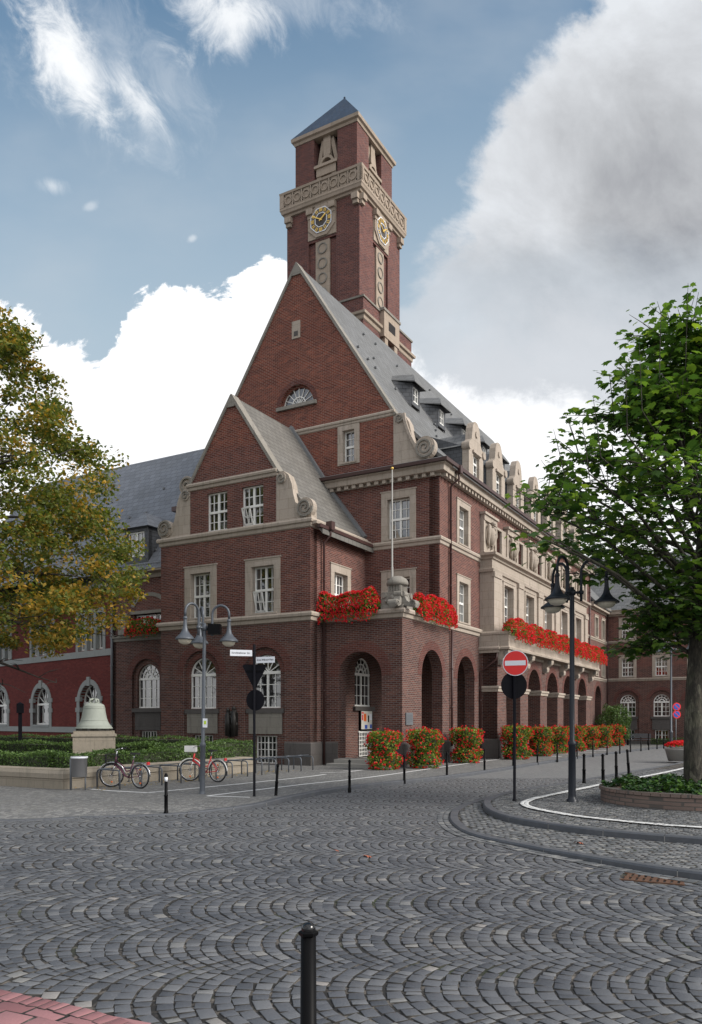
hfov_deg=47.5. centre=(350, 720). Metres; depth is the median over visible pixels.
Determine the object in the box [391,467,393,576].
flagpole
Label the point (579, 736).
flower tower
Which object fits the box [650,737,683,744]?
hedge
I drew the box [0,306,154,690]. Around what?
lime tree
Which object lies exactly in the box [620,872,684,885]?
drain grate
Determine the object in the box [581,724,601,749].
flower tower
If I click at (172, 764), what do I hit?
bicycle rack
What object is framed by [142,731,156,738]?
window
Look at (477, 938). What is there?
road setts
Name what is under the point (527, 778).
ground
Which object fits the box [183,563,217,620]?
window
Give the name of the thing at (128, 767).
bicycle rack
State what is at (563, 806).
island setts
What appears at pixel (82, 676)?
office building
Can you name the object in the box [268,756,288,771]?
bicycle rack
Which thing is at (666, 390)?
plane tree
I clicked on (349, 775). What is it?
bollard
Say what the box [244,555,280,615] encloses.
window
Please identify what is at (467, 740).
flower tower
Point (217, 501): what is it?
window
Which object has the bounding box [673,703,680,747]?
no parking sign
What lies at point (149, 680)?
window
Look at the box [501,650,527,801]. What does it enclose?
no entry sign
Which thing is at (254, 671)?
street name post
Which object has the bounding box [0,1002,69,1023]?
brick bedding
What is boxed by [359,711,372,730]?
notice board
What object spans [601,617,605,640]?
window
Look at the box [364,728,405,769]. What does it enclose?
flower tower
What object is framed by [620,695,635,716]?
window
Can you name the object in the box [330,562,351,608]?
window
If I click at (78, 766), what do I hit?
litter bin
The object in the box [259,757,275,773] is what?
bicycle rack
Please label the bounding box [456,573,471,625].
window
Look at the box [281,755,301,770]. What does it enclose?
bicycle rack
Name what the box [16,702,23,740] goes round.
vent post
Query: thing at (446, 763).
bollard
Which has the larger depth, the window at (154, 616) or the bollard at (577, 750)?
the window at (154, 616)
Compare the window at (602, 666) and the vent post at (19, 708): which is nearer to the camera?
the vent post at (19, 708)
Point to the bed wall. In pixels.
(38, 777)
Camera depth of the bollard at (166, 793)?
16.72 m
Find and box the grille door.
[358,731,371,757]
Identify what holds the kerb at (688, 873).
on the road
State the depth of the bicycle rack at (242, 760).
27.02 m
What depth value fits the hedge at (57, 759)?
23.98 m
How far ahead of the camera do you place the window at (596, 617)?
62.73 m
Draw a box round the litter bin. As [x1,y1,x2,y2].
[70,756,87,789]
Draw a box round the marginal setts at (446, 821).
[437,795,701,884]
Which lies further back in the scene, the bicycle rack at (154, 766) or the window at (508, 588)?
the window at (508, 588)
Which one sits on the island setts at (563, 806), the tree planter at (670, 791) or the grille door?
the tree planter at (670, 791)
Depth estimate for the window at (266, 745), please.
34.69 m
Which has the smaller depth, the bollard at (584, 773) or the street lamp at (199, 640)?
the street lamp at (199, 640)
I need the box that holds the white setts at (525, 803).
[520,768,701,827]
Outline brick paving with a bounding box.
[0,1000,151,1023]
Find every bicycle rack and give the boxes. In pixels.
[96,767,121,788]
[118,766,141,786]
[139,764,162,784]
[159,763,181,782]
[177,762,199,780]
[194,761,216,779]
[211,760,232,777]
[226,759,247,776]
[241,758,262,774]
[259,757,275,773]
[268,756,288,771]
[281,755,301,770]
[293,754,312,769]
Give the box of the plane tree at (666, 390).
[503,282,701,786]
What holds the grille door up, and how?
in the town hall
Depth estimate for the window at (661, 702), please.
63.70 m
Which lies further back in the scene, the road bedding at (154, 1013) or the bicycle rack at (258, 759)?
the bicycle rack at (258, 759)
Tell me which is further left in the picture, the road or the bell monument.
the bell monument
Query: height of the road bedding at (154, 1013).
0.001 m
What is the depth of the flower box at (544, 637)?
44.49 m
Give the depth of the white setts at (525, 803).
16.04 m
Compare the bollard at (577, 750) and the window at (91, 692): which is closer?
the bollard at (577, 750)
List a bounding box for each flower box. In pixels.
[123,616,160,638]
[316,585,380,624]
[411,592,457,629]
[502,617,607,665]
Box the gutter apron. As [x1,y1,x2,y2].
[458,803,701,868]
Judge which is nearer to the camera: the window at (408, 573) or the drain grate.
the drain grate
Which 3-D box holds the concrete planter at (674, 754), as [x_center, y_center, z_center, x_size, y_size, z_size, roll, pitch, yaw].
[15.353,1.366,37.001,1.631,0.967,1.565,0,0,30]
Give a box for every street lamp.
[175,602,237,793]
[541,555,619,801]
[655,640,688,747]
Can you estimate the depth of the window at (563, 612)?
52.07 m
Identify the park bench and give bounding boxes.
[625,733,650,744]
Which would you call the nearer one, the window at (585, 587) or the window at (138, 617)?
the window at (138, 617)
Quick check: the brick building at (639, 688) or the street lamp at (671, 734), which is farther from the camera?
the brick building at (639, 688)
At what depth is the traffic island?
16.33 m
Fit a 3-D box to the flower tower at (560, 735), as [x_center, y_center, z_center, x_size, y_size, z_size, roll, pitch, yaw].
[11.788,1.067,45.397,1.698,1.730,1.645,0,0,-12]
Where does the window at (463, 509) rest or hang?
in the town hall
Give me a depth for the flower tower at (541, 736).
41.98 m
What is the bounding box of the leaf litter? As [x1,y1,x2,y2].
[75,770,293,790]
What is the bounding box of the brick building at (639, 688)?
[591,552,691,743]
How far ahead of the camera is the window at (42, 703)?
48.87 m
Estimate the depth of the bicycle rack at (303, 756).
30.58 m
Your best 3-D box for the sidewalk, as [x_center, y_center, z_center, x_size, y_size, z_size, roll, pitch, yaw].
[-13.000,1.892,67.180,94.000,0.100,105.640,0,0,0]
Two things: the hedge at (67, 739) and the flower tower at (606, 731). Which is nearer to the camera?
the hedge at (67, 739)
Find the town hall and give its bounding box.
[0,97,610,767]
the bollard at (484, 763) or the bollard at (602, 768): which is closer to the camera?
the bollard at (602, 768)
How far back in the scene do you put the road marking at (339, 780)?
24.52 m
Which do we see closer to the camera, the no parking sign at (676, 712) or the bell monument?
the bell monument
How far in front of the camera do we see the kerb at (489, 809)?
13.78 m
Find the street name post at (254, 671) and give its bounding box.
[230,644,274,796]
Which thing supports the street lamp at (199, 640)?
on the sidewalk
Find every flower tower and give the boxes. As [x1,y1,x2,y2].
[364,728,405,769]
[405,726,446,768]
[447,725,484,762]
[499,723,534,759]
[526,724,555,755]
[549,725,568,753]
[564,724,588,751]
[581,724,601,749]
[595,724,615,747]
[607,724,626,745]
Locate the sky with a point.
(547, 154)
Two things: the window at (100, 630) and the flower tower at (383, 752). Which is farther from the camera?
the window at (100, 630)
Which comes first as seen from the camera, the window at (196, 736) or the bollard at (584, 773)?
the bollard at (584, 773)
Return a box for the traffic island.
[491,763,701,835]
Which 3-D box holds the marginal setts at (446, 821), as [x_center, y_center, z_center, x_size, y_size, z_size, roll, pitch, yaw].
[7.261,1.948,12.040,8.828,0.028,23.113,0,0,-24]
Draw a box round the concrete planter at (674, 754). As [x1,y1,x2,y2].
[664,740,683,760]
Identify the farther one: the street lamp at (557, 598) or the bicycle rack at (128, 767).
the bicycle rack at (128, 767)
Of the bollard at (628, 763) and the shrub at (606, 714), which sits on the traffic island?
the bollard at (628, 763)
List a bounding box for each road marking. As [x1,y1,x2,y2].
[92,789,146,792]
[147,774,325,792]
[207,758,503,795]
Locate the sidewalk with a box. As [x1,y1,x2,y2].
[0,744,662,818]
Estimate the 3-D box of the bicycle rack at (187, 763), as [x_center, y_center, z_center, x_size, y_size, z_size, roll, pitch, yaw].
[-4.866,1.619,25.185,0.913,0.602,0.842,0,0,30]
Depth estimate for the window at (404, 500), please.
36.69 m
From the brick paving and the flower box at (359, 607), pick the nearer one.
the brick paving
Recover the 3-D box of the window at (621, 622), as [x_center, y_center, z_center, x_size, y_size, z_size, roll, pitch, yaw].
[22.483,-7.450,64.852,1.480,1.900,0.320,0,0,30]
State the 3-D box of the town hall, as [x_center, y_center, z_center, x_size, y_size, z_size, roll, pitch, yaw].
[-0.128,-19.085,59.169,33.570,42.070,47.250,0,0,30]
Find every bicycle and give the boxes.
[98,748,150,788]
[178,746,227,781]
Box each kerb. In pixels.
[0,745,677,820]
[449,797,701,880]
[483,762,701,844]
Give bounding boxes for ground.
[464,778,567,778]
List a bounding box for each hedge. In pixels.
[0,733,211,745]
[0,738,256,756]
[0,744,234,767]
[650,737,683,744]
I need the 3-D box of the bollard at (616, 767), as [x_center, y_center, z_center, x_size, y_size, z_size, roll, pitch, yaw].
[8.384,1.440,25.233,0.122,0.960,0.119,-1,0,24]
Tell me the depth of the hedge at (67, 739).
34.39 m
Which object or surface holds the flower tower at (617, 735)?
on the sidewalk
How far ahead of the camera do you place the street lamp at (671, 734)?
38.45 m
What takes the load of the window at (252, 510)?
in the town hall
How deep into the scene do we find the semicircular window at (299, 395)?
39.45 m
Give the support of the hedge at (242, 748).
on the planting bed soil
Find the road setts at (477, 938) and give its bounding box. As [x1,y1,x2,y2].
[0,778,701,1023]
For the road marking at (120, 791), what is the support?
on the sidewalk
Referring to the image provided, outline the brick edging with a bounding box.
[0,989,134,1023]
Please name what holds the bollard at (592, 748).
on the road
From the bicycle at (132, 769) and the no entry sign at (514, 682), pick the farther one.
the bicycle at (132, 769)
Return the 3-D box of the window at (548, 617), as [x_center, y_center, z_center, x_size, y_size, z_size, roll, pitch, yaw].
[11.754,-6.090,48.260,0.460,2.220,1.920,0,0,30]
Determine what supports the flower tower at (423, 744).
on the sidewalk
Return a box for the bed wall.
[0,756,252,789]
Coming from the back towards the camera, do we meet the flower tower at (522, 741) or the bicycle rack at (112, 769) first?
the flower tower at (522, 741)
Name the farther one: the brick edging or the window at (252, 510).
the window at (252, 510)
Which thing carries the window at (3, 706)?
in the office building at (82, 676)
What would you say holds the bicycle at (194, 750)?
on the sidewalk
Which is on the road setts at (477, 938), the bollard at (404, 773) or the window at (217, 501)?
the bollard at (404, 773)
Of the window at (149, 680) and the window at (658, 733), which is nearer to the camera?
the window at (149, 680)
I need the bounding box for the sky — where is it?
[0,0,701,558]
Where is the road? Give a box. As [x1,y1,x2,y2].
[459,746,683,777]
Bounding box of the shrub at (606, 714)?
[595,703,631,741]
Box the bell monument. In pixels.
[71,698,116,754]
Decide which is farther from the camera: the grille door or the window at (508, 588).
the window at (508, 588)
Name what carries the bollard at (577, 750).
on the road
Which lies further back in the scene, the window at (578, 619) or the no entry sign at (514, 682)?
the window at (578, 619)
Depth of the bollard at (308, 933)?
2.96 m
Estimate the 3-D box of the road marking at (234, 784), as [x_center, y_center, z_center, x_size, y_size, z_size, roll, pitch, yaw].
[-2.994,1.863,24.239,0.316,0.001,8.386,0,0,32]
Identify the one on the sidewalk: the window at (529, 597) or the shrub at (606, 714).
the shrub at (606, 714)
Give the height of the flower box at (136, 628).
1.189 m
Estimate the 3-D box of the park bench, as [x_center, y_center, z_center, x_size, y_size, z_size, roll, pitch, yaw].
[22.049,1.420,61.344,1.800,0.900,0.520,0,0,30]
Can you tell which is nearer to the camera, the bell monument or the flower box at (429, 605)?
the bell monument
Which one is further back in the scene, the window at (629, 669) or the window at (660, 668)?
the window at (629, 669)
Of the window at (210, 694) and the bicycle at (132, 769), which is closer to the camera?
the bicycle at (132, 769)
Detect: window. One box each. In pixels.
[0,691,6,723]
[37,689,48,724]
[84,686,97,704]
[99,630,101,648]
[137,615,146,627]
[139,664,159,707]
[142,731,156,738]
[147,614,156,626]
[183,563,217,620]
[191,658,215,708]
[195,735,212,741]
[208,491,226,531]
[241,485,262,526]
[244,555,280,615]
[256,655,280,707]
[257,736,276,763]
[285,388,312,405]
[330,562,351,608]
[336,420,359,465]
[355,658,369,706]
[380,487,416,541]
[380,567,416,598]
[456,497,471,549]
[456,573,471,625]
[502,580,515,622]
[524,590,535,627]
[543,599,552,630]
[560,609,568,638]
[575,614,582,642]
[583,584,586,600]
[594,614,598,637]
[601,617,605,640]
[601,664,605,677]
[618,655,636,677]
[619,617,636,640]
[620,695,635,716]
[652,653,669,676]
[654,694,669,715]
[655,730,667,739]
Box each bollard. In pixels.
[164,773,167,812]
[274,764,278,795]
[298,922,318,1023]
[348,759,350,792]
[403,755,405,783]
[446,752,447,774]
[483,749,485,769]
[556,743,557,761]
[576,742,577,758]
[582,754,585,782]
[592,740,593,756]
[601,754,604,782]
[614,751,617,778]
[626,749,629,773]
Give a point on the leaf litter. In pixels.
(177, 781)
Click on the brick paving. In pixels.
(41, 1015)
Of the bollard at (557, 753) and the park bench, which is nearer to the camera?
the bollard at (557, 753)
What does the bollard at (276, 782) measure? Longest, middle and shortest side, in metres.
0.920 x 0.098 x 0.096 m
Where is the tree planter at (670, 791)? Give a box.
[599,773,701,811]
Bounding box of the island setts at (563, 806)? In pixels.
[491,769,701,835]
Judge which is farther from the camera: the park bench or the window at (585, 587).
the park bench
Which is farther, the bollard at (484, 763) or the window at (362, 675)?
the window at (362, 675)
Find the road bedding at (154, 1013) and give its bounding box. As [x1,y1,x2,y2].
[0,780,701,1023]
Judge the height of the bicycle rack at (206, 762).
0.602 m
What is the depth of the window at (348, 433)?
37.95 m
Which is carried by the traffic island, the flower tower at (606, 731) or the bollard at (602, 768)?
the bollard at (602, 768)
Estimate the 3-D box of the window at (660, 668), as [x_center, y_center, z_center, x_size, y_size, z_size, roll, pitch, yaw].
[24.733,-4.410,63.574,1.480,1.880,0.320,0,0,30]
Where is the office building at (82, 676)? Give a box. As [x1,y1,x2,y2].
[0,576,110,737]
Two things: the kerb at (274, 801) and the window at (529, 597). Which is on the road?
the kerb at (274, 801)
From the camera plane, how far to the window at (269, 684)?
34.53 m
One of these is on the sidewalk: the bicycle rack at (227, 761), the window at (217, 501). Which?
the bicycle rack at (227, 761)
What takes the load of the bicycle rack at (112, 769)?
on the sidewalk

